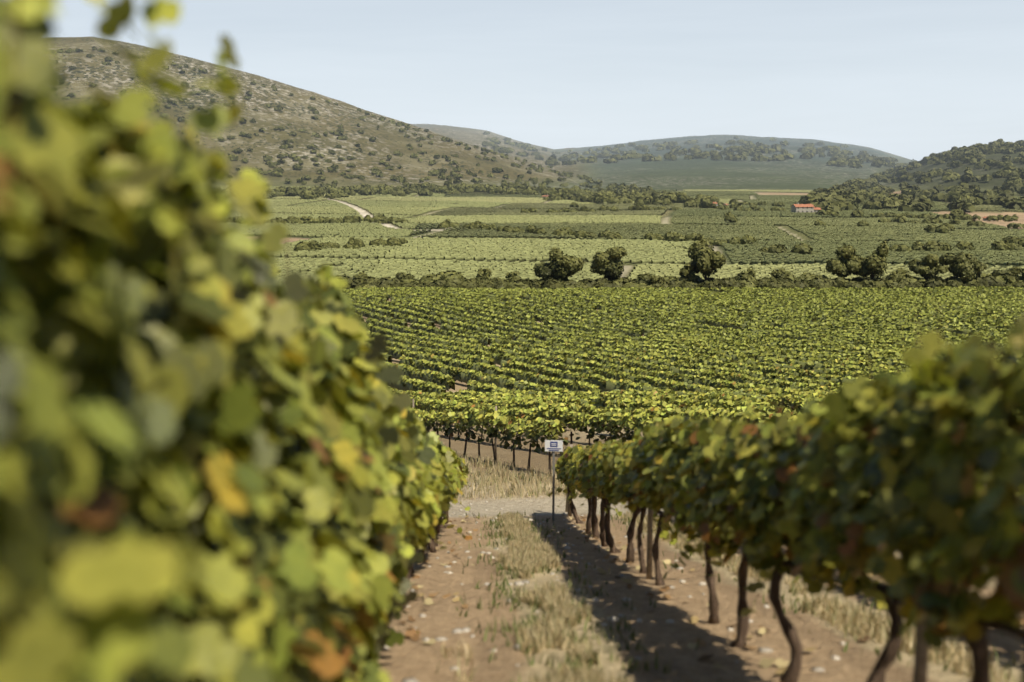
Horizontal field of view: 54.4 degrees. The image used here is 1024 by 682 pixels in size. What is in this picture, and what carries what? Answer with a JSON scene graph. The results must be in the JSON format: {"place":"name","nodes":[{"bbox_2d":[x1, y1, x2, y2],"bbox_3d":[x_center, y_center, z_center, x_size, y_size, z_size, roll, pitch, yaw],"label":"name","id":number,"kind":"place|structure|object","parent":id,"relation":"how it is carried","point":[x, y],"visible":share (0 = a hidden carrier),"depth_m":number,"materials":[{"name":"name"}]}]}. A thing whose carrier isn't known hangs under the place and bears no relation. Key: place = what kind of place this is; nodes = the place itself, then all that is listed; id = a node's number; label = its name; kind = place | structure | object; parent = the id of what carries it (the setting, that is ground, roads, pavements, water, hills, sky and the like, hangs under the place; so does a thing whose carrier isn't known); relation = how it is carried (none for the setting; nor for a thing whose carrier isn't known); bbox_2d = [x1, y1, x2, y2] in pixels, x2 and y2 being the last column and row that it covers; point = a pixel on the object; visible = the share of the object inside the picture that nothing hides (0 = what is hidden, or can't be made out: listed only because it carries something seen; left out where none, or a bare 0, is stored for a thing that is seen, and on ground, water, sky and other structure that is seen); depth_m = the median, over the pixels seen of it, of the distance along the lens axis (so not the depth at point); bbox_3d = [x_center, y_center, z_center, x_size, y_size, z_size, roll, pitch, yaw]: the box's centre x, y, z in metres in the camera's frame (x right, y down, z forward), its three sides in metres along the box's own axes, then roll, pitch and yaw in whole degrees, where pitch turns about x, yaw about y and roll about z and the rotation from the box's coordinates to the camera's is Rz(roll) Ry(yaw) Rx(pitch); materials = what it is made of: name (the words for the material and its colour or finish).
{"place":"outdoors","nodes":[
{"label":"outdoors","id":0,"kind":"place"},
{"bbox_2d":[46,37,1023,681],"bbox_3d":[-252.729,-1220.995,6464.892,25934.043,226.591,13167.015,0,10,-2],"label":"terrain","id":1,"kind":"structure","parent":0,"point":[678,657],"depth_m":22.08,"materials":[{"name":"brown soil"}]},
{"bbox_2d":[0,0,479,681],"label":"vine leaves","id":2,"kind":"object","parent":1,"relation":"on","point":[256,532],"visible":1,"depth_m":2.21,"materials":[{"name":"green plant"}]},
{"bbox_2d":[412,399,496,458],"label":"field vine stakes","id":3,"kind":"object","parent":1,"relation":"on","point":[495,448],"visible":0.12,"depth_m":29.64,"materials":[{"name":"brown wood"}]},
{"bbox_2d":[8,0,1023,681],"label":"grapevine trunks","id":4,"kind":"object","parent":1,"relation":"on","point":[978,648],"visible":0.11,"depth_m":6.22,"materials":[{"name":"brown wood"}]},
{"bbox_2d":[425,419,632,474],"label":"grapevine trunks","id":5,"kind":"object","parent":1,"relation":"on","point":[529,457],"visible":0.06,"depth_m":30.15,"materials":[{"name":"brown wood"}]},
{"bbox_2d":[51,46,1023,252],"bbox_3d":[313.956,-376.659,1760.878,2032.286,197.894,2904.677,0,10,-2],"label":"hillside trees","id":6,"kind":"object","parent":1,"relation":"on","point":[962,196],"visible":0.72,"depth_m":1049.56,"materials":[{"name":"green plant"}]},
{"bbox_2d":[545,440,562,521],"bbox_3d":[0.839,2.877,20.090,0.360,1.815,0.068,1,10,4],"label":"row sign","id":7,"kind":"object","parent":1,"relation":"on","point":[554,446],"visible":0.97,"depth_m":19.94,"materials":[{"name":"white metal"}]},
{"bbox_2d":[384,493,845,681],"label":"stones","id":8,"kind":"object","parent":1,"relation":"on","point":[639,620],"visible":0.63,"depth_m":9.03,"materials":[{"name":"beige stone"}]},
{"bbox_2d":[213,185,1023,285],"bbox_3d":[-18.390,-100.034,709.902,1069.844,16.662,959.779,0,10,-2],"label":"distant vineyard fields","id":9,"kind":"structure","parent":1,"relation":"on","point":[829,238],"depth_m":448.10,"materials":[{"name":"green plant"}]},
{"bbox_2d":[308,286,1023,456],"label":"vineyard rows","id":10,"kind":"object","parent":1,"relation":"on","point":[577,359],"visible":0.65,"depth_m":101.08,"materials":[{"name":"green plant"}]},
{"bbox_2d":[317,219,1023,290],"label":"hedge trees","id":11,"kind":"object","parent":1,"relation":"on","point":[560,267],"depth_m":234.28,"materials":[{"name":"green plant"}]},
{"bbox_2d":[428,444,928,681],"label":"vine stakes","id":12,"kind":"object","parent":1,"relation":"on","point":[920,661],"visible":0.06,"depth_m":4.47,"materials":[{"name":"brown wood"}]},
{"bbox_2d":[398,514,1023,674],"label":"fallen leaves","id":13,"kind":"object","parent":1,"relation":"on","point":[765,663],"visible":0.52,"depth_m":9.39,"materials":[{"name":"brown plant"}]},
{"bbox_2d":[417,448,1019,681],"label":"grass tufts","id":14,"kind":"object","parent":1,"relation":"on","point":[526,557],"visible":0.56,"depth_m":8.93,"materials":[{"name":"beige plant"}]},
{"bbox_2d":[548,316,1023,681],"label":"vine row leaves","id":15,"kind":"object","parent":1,"relation":"on","point":[959,448],"visible":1,"depth_m":4.41,"materials":[{"name":"green plant"}]},
{"bbox_2d":[790,203,820,212],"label":"farmhouse","id":16,"kind":"object","parent":1,"relation":"on","point":[801,208],"visible":0.81,"depth_m":652.54,"materials":[{"name":"paint"}]},
{"bbox_2d":[654,512,1023,646],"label":"trellis wires","id":17,"kind":"object","parent":1,"relation":"on","point":[899,604],"visible":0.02,"depth_m":4.78,"materials":[{"name":"grey metal"}]},
{"bbox_2d":[49,0,1023,160],"bbox_3d":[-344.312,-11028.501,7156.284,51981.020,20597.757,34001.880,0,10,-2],"label":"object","id":18,"kind":"object","parent":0,"point":[917,80],"visible":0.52,"depth_m":24442.68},
{"bbox_2d":[867,417,1023,528],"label":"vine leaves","id":19,"kind":"object","parent":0,"point":[1020,494],"depth_m":8.09,"materials":[{"name":"green plant"}]}
]}

